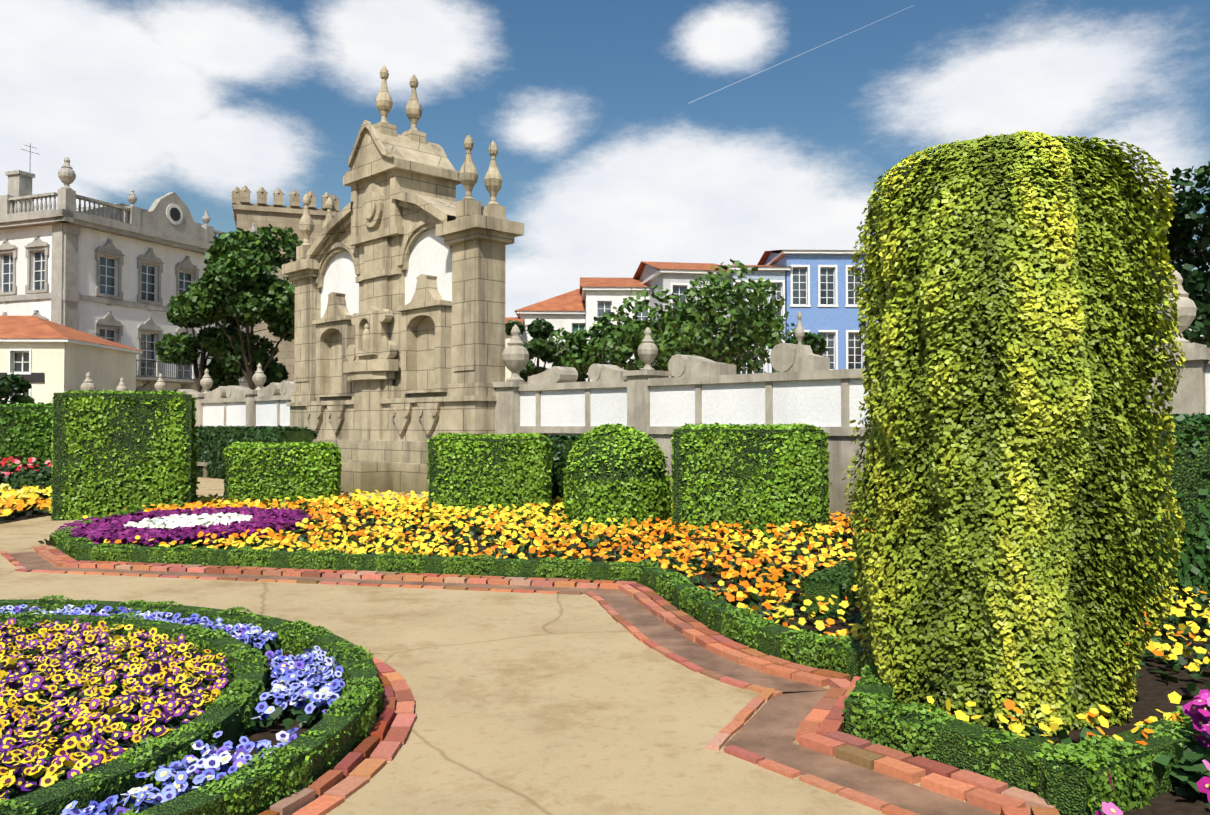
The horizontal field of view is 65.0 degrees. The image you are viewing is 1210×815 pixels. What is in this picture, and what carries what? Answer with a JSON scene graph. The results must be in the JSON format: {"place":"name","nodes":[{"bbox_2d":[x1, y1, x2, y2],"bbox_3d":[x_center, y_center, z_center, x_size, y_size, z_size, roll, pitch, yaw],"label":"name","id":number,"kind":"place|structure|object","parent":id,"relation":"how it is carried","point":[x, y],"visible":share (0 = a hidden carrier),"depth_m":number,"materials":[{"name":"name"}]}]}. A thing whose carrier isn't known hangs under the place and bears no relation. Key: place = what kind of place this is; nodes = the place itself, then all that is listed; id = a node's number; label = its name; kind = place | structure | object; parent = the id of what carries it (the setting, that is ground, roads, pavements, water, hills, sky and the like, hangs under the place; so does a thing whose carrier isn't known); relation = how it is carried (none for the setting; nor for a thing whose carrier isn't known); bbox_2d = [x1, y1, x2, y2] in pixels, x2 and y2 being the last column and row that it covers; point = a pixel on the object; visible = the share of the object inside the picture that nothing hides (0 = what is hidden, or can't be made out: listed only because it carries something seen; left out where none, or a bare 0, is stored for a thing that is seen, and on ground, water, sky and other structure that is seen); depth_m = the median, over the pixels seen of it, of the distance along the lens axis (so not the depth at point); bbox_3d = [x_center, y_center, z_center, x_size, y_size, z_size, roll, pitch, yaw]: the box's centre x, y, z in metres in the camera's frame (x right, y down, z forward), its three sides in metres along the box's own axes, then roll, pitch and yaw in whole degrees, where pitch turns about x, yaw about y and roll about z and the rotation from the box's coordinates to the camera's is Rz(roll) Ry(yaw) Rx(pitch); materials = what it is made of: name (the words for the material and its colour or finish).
{"place":"outdoors","nodes":[
{"label":"outdoors","id":0,"kind":"place"},
{"bbox_2d":[0,225,51,320],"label":"townhouse walls","id":1,"kind":"structure","parent":0,"point":[20,238],"depth_m":51.27,"materials":[{"name":"white paint"}]},
{"bbox_2d":[2,250,44,291],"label":"window frames","id":2,"kind":"structure","parent":1,"relation":"in","point":[10,273],"depth_m":51.93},
{"bbox_2d":[4,252,44,291],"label":"window panes","id":3,"kind":"structure","parent":2,"relation":"in","point":[37,274],"depth_m":51.26,"materials":[{"name":"grey glass"}]},
{"bbox_2d":[0,502,51,522],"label":"bed soil","id":4,"kind":"structure","parent":0,"point":[31,515],"depth_m":16.77,"materials":[{"name":"black soil"}]},
{"bbox_2d":[0,463,10,488],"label":"rose bush","id":5,"kind":"object","parent":4,"relation":"on","point":[5,468],"depth_m":22.25,"materials":[{"name":"green plant"}]},
{"bbox_2d":[1,464,52,497],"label":"rose bush","id":6,"kind":"object","parent":4,"relation":"on","point":[40,468],"depth_m":21.29,"materials":[{"name":"green plant"}]},
{"bbox_2d":[9,461,51,471],"bbox_3d":[-14.076,1.715,23.725,1.811,0.784,1.804,0,-1,-2],"label":"rose bush","id":7,"kind":"object","parent":4,"relation":"on","point":[13,468],"visible":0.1,"depth_m":23.45,"materials":[{"name":"green plant"}]},
{"bbox_2d":[0,456,51,474],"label":"red flowers","id":8,"kind":"object","parent":7,"relation":"on","point":[16,460],"visible":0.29,"depth_m":22.58,"materials":[{"name":"red plant"}]},
{"bbox_2d":[77,204,242,392],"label":"townhouse walls","id":9,"kind":"structure","parent":0,"point":[130,319],"depth_m":54.23,"materials":[{"name":"white paint"}]},
{"bbox_2d":[22,143,245,382],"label":"townhouse ironwork","id":10,"kind":"object","parent":9,"relation":"attached to","point":[175,215],"visible":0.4,"depth_m":55.73,"materials":[{"name":"black metal"}]},
{"bbox_2d":[100,256,217,378],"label":"window frames","id":11,"kind":"structure","parent":9,"relation":"in","point":[146,282],"depth_m":55.46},
{"bbox_2d":[99,257,214,377],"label":"window panes","id":12,"kind":"structure","parent":11,"relation":"in","point":[110,291],"depth_m":55.37,"materials":[{"name":"glass"}]},
{"bbox_2d":[38,506,322,551],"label":"flowers","id":13,"kind":"object","parent":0,"point":[99,530],"depth_m":12.95,"materials":[{"name":"purple plant"}]},
{"bbox_2d":[80,363,293,426],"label":"garden wall","id":14,"kind":"structure","parent":0,"point":[278,392],"depth_m":31.77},
{"bbox_2d":[124,512,252,529],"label":"flowers","id":15,"kind":"object","parent":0,"point":[181,521],"visible":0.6,"depth_m":13.89,"materials":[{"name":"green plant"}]},
{"bbox_2d":[3,645,382,805],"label":"bed soil","id":16,"kind":"structure","parent":0,"point":[270,732],"depth_m":5.05,"materials":[{"name":"brown soil"}]},
{"bbox_2d":[0,618,234,799],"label":"pansies","id":17,"kind":"object","parent":16,"relation":"in","point":[114,709],"depth_m":5.28,"materials":[{"name":"yellow plant"}]},
{"bbox_2d":[0,620,226,799],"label":"pansy eye","id":18,"kind":"object","parent":17,"relation":"attached to","point":[61,752],"visible":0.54,"depth_m":5.22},
{"bbox_2d":[0,610,267,814],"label":"low hedge","id":19,"kind":"object","parent":16,"relation":"on","point":[50,799],"depth_m":4.69,"materials":[{"name":"green plant"}]},
{"bbox_2d":[0,604,344,814],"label":"blue pansy","id":20,"kind":"object","parent":16,"relation":"in","point":[200,778],"depth_m":5.14,"materials":[{"name":"blue plant"}]},
{"bbox_2d":[0,605,342,814],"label":"blue pansy eye","id":21,"kind":"object","parent":20,"relation":"attached to","point":[211,763],"visible":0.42,"depth_m":5.15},
{"bbox_2d":[0,595,383,814],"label":"low hedge","id":22,"kind":"object","parent":16,"relation":"on","point":[197,802],"depth_m":4.67,"materials":[{"name":"green plant"}]},
{"bbox_2d":[258,665,395,814],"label":"brick edging","id":23,"kind":"object","parent":16,"relation":"on","point":[345,766],"visible":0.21,"depth_m":4.42,"materials":[{"name":"red brick"}]},
{"bbox_2d":[288,656,416,814],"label":"brick edging","id":24,"kind":"object","parent":16,"relation":"on","point":[366,770],"visible":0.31,"depth_m":4.65,"materials":[{"name":"red brick"}]},
{"bbox_2d":[231,185,339,388],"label":"crenellated tower","id":25,"kind":"structure","parent":0,"point":[259,214],"depth_m":79.45,"materials":[{"name":"stone"}]},
{"bbox_2d":[505,333,511,381],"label":"cream house walls","id":26,"kind":"structure","parent":0,"point":[508,373],"depth_m":65.84,"materials":[{"name":"beige paint"}]},
{"bbox_2d":[505,317,523,323],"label":"tiled roof","id":27,"kind":"structure","parent":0,"point":[507,319],"depth_m":69.53,"materials":[{"name":"orange tile"}]},
{"bbox_2d":[0,477,1030,814],"bbox_3d":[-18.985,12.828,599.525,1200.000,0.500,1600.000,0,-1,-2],"label":"ground","id":28,"kind":"structure","parent":0,"point":[538,703],"depth_m":5.62,"materials":[{"name":"beige concrete"}]},
{"bbox_2d":[0,373,34,404],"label":"tree","id":29,"kind":"object","parent":28,"relation":"on","point":[11,384],"depth_m":35.62,"materials":[{"name":"green plant"}]},
{"bbox_2d":[0,402,52,470],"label":"hedge","id":30,"kind":"object","parent":28,"relation":"on","point":[43,419],"depth_m":26.26,"materials":[{"name":"green plant"}]},
{"bbox_2d":[0,482,52,520],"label":"bed flowers","id":31,"kind":"object","parent":28,"relation":"on","point":[29,495],"depth_m":17.46,"materials":[{"name":"yellow plant"}]},
{"bbox_2d":[0,192,73,324],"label":"facade","id":32,"kind":"structure","parent":28,"relation":"on","point":[11,217],"depth_m":50.59,"materials":[{"name":"white paint"}]},
{"bbox_2d":[0,342,135,403],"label":"shop walls","id":33,"kind":"structure","parent":28,"relation":"on","point":[64,366],"depth_m":43.73,"materials":[{"name":"beige paint"}]},
{"bbox_2d":[13,351,28,395],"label":"shop window frames","id":34,"kind":"structure","parent":33,"relation":"in","point":[22,362],"depth_m":43.36,"materials":[{"name":"white wood"}]},
{"bbox_2d":[14,352,28,395],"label":"shop glass","id":35,"kind":"object","parent":34,"relation":"in","point":[18,358],"depth_m":43.39,"materials":[{"name":"glass"}]},
{"bbox_2d":[0,373,44,382],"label":"shop sign","id":36,"kind":"object","parent":33,"relation":"attached to","point":[35,377],"visible":0.56,"depth_m":43.12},
{"bbox_2d":[0,316,140,350],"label":"tiled roof","id":37,"kind":"structure","parent":33,"relation":"on","point":[35,327],"depth_m":45.13,"materials":[{"name":"orange tile"}]},
{"bbox_2d":[0,338,142,402],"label":"house trim","id":38,"kind":"structure","parent":33,"relation":"attached to","point":[63,340],"depth_m":43.15,"materials":[{"name":"white paint"}]},
{"bbox_2d":[49,389,199,520],"bbox_3d":[-8.870,0.814,17.574,2.450,2.321,2.330,1,-1,-26],"label":"hedge cube","id":39,"kind":"object","parent":28,"relation":"on","point":[167,476],"visible":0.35,"depth_m":16.69,"materials":[{"name":"green plant"}]},
{"bbox_2d":[5,157,256,391],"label":"stone trim","id":40,"kind":"structure","parent":28,"relation":"on","point":[153,224],"depth_m":53.65,"materials":[{"name":"grey stone"}]},
{"bbox_2d":[196,462,209,477],"bbox_3d":[-12.738,1.944,29.967,0.500,0.470,2.000,1,-1,-45],"label":"stone bench","id":41,"kind":"object","parent":28,"relation":"on","point":[205,465],"visible":0.21,"depth_m":29.30,"materials":[{"name":"stone"}]},
{"bbox_2d":[186,323,221,392],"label":"tree trunk","id":42,"kind":"object","parent":28,"relation":"on","point":[203,361],"visible":0.19,"depth_m":40.01,"materials":[{"name":"brown plant"}]},
{"bbox_2d":[180,224,302,389],"bbox_3d":[-13.853,-2.502,37.526,5.767,9.700,5.412,0,-1,-2],"label":"tree","id":43,"kind":"object","parent":28,"relation":"on","point":[237,272],"depth_m":36.65,"materials":[{"name":"green plant"}]},
{"bbox_2d":[155,277,258,390],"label":"tree leaves","id":44,"kind":"object","parent":43,"relation":"attached to","point":[174,351],"visible":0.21,"depth_m":39.60,"materials":[{"name":"green plant"}]},
{"bbox_2d":[196,425,317,478],"bbox_3d":[-10.766,1.364,28.487,1.296,1.700,6.746,1,-1,-44],"label":"hedge","id":45,"kind":"object","parent":28,"relation":"on","point":[247,436],"visible":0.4,"depth_m":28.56,"materials":[{"name":"green plant"}]},
{"bbox_2d":[282,65,523,494],"bbox_3d":[-5.895,-3.527,25.242,3.460,11.237,9.580,1,-1,-45],"label":"monument","id":46,"kind":"object","parent":28,"relation":"on","point":[381,357],"depth_m":24.33,"materials":[{"name":"beige stone"}]},
{"bbox_2d":[0,551,919,814],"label":"brick edging","id":47,"kind":"object","parent":28,"relation":"on","point":[721,738],"visible":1,"depth_m":5.89,"materials":[{"name":"red brick"}]},
{"bbox_2d":[8,551,1000,814],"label":"brick gutter","id":48,"kind":"object","parent":28,"relation":"on","point":[768,729],"visible":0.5,"depth_m":5.47,"materials":[{"name":"red brick"}]},
{"bbox_2d":[505,317,560,381],"bbox_3d":[-2.756,-0.545,35.890,2.160,5.699,2.789,0,-1,-2],"label":"small tree","id":49,"kind":"object","parent":28,"relation":"on","point":[541,348],"depth_m":35.44,"materials":[{"name":"green plant"}]},
{"bbox_2d":[34,545,1059,814],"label":"brick edging","id":50,"kind":"object","parent":28,"relation":"on","point":[808,734],"visible":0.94,"depth_m":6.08,"materials":[{"name":"red brick"}]},
{"bbox_2d":[517,311,584,368],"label":"house trim","id":51,"kind":"structure","parent":28,"relation":"on","point":[549,312],"depth_m":69.74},
{"bbox_2d":[550,440,576,502],"bbox_3d":[-0.935,1.319,19.269,0.958,1.329,1.487,1,-1,-44],"label":"hedge","id":52,"kind":"object","parent":28,"relation":"on","point":[568,445],"visible":0.12,"depth_m":18.50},
{"bbox_2d":[563,341,612,367],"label":"tree branches","id":53,"kind":"object","parent":28,"relation":"on","point":[588,353],"visible":0.02,"depth_m":37.28,"materials":[{"name":"brown plant"}]},
{"bbox_2d":[546,310,641,381],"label":"plane tree leaves","id":54,"kind":"object","parent":53,"relation":"attached to","point":[576,346],"visible":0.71,"depth_m":36.94,"materials":[{"name":"green plant"}]},
{"bbox_2d":[585,290,649,380],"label":"white house walls","id":55,"kind":"structure","parent":28,"relation":"on","point":[617,296],"depth_m":66.15,"materials":[{"name":"white paint"}]},
{"bbox_2d":[582,287,649,362],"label":"building trim","id":56,"kind":"structure","parent":55,"relation":"attached to","point":[584,289],"depth_m":66.04,"materials":[{"name":"white paint"}]},
{"bbox_2d":[597,301,648,368],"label":"window frames","id":57,"kind":"structure","parent":55,"relation":"in","point":[611,311],"depth_m":66.32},
{"bbox_2d":[598,302,647,368],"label":"windows","id":58,"kind":"structure","parent":57,"relation":"in","point":[601,308],"depth_m":66.36,"materials":[{"name":"grey glass"}]},
{"bbox_2d":[83,489,1209,744],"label":"flowers","id":59,"kind":"object","parent":28,"relation":"on","point":[401,505],"depth_m":11.59,"materials":[{"name":"yellow plant"}]},
{"bbox_2d":[607,259,796,377],"bbox_3d":[3.779,-1.488,36.640,7.563,7.633,7.277,0,-1,-2],"label":"plane tree","id":60,"kind":"object","parent":28,"relation":"on","point":[683,329],"depth_m":34.98,"materials":[{"name":"green plant"}]},
{"bbox_2d":[1139,161,1209,347],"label":"tree","id":61,"kind":"object","parent":28,"relation":"on","point":[1187,221],"depth_m":22.28,"materials":[{"name":"green plant"}]},
{"bbox_3d":[5.299,0.188,25.946,0.976,3.902,1.034,0,-1,-2],"label":"tree trunk","id":62,"kind":"object","parent":28,"relation":"on","visible":0},
{"bbox_2d":[785,332,828,355],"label":"tree leaves","id":63,"kind":"object","parent":62,"relation":"attached to","point":[812,340],"visible":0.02,"depth_m":26.28,"materials":[{"name":"green plant"}]},
{"bbox_2d":[520,314,584,368],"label":"white house hip walls","id":64,"kind":"structure","parent":0,"point":[558,321],"depth_m":70.00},
{"bbox_2d":[515,288,584,315],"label":"hip roof","id":65,"kind":"structure","parent":64,"relation":"on","point":[570,301],"depth_m":70.94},
{"bbox_2d":[539,323,584,367],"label":"white house hip window frames","id":66,"kind":"structure","parent":64,"relation":"in","point":[572,328],"depth_m":70.23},
{"bbox_2d":[573,324,584,338],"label":"window","id":67,"kind":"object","parent":66,"relation":"in","point":[581,327],"depth_m":70.27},
{"bbox_2d":[0,0,1209,316],"label":"sky","id":68,"kind":"structure","parent":0,"point":[625,133],"materials":[{"name":"blue"}]},
{"bbox_2d":[580,277,649,292],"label":"roof","id":69,"kind":"structure","parent":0,"point":[604,282],"depth_m":67.95,"materials":[{"name":"orange tile"}]},
{"bbox_2d":[639,264,729,376],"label":"grey house gable walls","id":70,"kind":"structure","parent":0,"point":[664,280],"depth_m":62.73,"materials":[{"name":"white paint"}]},
{"bbox_2d":[633,261,727,278],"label":"roof","id":71,"kind":"structure","parent":70,"relation":"on","point":[677,266],"depth_m":65.64,"materials":[{"name":"tile"}]},
{"bbox_2d":[641,269,731,311],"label":"building trim","id":72,"kind":"structure","parent":70,"relation":"attached to","point":[653,276],"depth_m":62.42,"materials":[{"name":"white paint"}]},
{"bbox_2d":[673,285,717,311],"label":"grey house gable window frames","id":73,"kind":"structure","parent":70,"relation":"in","point":[686,288],"depth_m":62.65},
{"bbox_2d":[673,286,716,316],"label":"window","id":74,"kind":"structure","parent":73,"relation":"in","point":[676,290],"depth_m":62.68,"materials":[{"name":"grey glass"}]},
{"bbox_2d":[205,504,1209,814],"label":"bed soil","id":75,"kind":"structure","parent":0,"point":[1153,692],"depth_m":6.42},
{"bbox_2d":[50,505,148,545],"bbox_3d":[-7.562,1.756,14.266,0.471,0.295,3.771,0,-1,-11],"label":"low hedge","id":76,"kind":"object","parent":75,"relation":"on","point":[114,513],"depth_m":14.90,"materials":[{"name":"green plant"}]},
{"bbox_2d":[223,441,341,507],"bbox_3d":[-6.531,1.339,19.237,2.290,1.332,2.105,0,-1,-18],"label":"hedge cube","id":77,"kind":"object","parent":75,"relation":"on","point":[320,445],"visible":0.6,"depth_m":18.41,"materials":[{"name":"green plant"}]},
{"bbox_2d":[426,432,552,516],"bbox_3d":[-2.171,1.213,17.677,2.331,1.521,2.091,0,-1,-7],"label":"hedge cube","id":78,"kind":"object","parent":75,"relation":"on","point":[532,475],"visible":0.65,"depth_m":16.77,"materials":[{"name":"green plant"}]},
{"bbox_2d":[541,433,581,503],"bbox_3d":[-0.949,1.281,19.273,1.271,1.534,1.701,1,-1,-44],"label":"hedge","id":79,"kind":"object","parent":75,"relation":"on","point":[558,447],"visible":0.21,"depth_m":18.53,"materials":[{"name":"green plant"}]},
{"bbox_2d":[52,531,1120,814],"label":"low hedge","id":80,"kind":"object","parent":75,"relation":"on","point":[1061,792],"depth_m":6.46,"materials":[{"name":"green plant"}]},
{"bbox_2d":[562,423,671,533],"bbox_3d":[0.189,1.083,14.956,1.758,1.675,1.766,0,-1,-2],"label":"domed topiary","id":81,"kind":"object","parent":75,"relation":"on","point":[620,429],"depth_m":14.36,"materials":[{"name":"green plant"}]},
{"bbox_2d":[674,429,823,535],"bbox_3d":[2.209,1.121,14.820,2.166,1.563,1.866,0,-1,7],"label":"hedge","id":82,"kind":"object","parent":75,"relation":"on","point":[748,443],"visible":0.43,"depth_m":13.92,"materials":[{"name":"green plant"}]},
{"bbox_2d":[670,422,832,536],"bbox_3d":[2.218,1.069,14.811,2.434,1.702,2.098,0,-1,7],"label":"hedge cube","id":83,"kind":"object","parent":75,"relation":"on","point":[815,481],"visible":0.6,"depth_m":13.87,"materials":[{"name":"green plant"}]},
{"bbox_2d":[800,558,867,617],"bbox_3d":[2.876,1.623,9.067,3.159,0.371,0.875,1,-1,-35],"label":"shrub","id":84,"kind":"object","parent":75,"relation":"on","point":[825,590],"depth_m":8.05,"materials":[{"name":"green plant"}]},
{"bbox_2d":[842,130,1186,737],"bbox_3d":[2.334,0.092,5.509,1.742,3.282,1.548,0,-1,-2],"label":"tall yew","id":85,"kind":"object","parent":75,"relation":"on","point":[1054,588],"depth_m":5.03,"materials":[{"name":"green plant"}]},
{"bbox_2d":[1031,706,1204,814],"bbox_3d":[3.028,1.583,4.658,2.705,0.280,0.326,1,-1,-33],"label":"low hedge","id":86,"kind":"object","parent":75,"relation":"on","point":[1145,778],"visible":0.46,"depth_m":4.03,"materials":[{"name":"green plant"}]},
{"bbox_2d":[1095,689,1209,814],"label":"flowers","id":87,"kind":"object","parent":75,"relation":"on","point":[1191,755],"depth_m":4.16,"materials":[{"name":"pink plant"}]},
{"bbox_2d":[1110,694,1209,812],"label":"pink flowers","id":88,"kind":"object","parent":87,"relation":"on","point":[1206,785],"visible":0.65,"depth_m":4.16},
{"bbox_2d":[1142,412,1209,611],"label":"ivy hedge","id":89,"kind":"object","parent":75,"relation":"on","point":[1184,472],"depth_m":8.31,"materials":[{"name":"green plant"}]},
{"bbox_2d":[721,265,792,267],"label":"roof","id":90,"kind":"structure","parent":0,"point":[753,265],"depth_m":65.71,"materials":[{"name":"tile"}]},
{"bbox_2d":[730,270,785,372],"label":"tiled house walls","id":91,"kind":"structure","parent":0,"point":[772,274],"depth_m":62.50,"materials":[{"name":"tile"}]},
{"bbox_2d":[727,266,789,373],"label":"building trim","id":92,"kind":"structure","parent":91,"relation":"attached to","point":[782,281],"depth_m":62.36,"materials":[{"name":"white paint"}]},
{"bbox_2d":[738,283,781,373],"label":"window frames","id":93,"kind":"structure","parent":91,"relation":"in","point":[763,307],"depth_m":62.66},
{"bbox_2d":[736,284,780,373],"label":"windows","id":94,"kind":"structure","parent":93,"relation":"in","point":[778,313],"depth_m":62.66,"materials":[{"name":"grey glass"}]},
{"bbox_2d":[764,253,867,369],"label":"blue house tiled walls","id":95,"kind":"structure","parent":0,"point":[841,318],"depth_m":62.60,"materials":[{"name":"blue tile"}]},
{"bbox_2d":[757,250,782,264],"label":"roof","id":96,"kind":"structure","parent":95,"relation":"on","point":[764,257],"depth_m":68.49,"materials":[{"name":"tile"}]},
{"bbox_2d":[766,250,865,369],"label":"building trim","id":97,"kind":"structure","parent":95,"relation":"attached to","point":[777,257],"depth_m":62.53,"materials":[{"name":"white paint"}]},
{"bbox_2d":[793,267,861,369],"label":"window panes","id":98,"kind":"structure","parent":95,"relation":"in","point":[833,297],"depth_m":62.78,"materials":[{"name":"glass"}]},
{"bbox_2d":[793,268,860,368],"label":"windows","id":99,"kind":"structure","parent":98,"relation":"in","point":[823,301],"depth_m":62.81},
{"bbox_2d":[491,270,1209,522],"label":"garden wall","id":100,"kind":"structure","parent":0,"point":[793,362],"depth_m":17.72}
]}

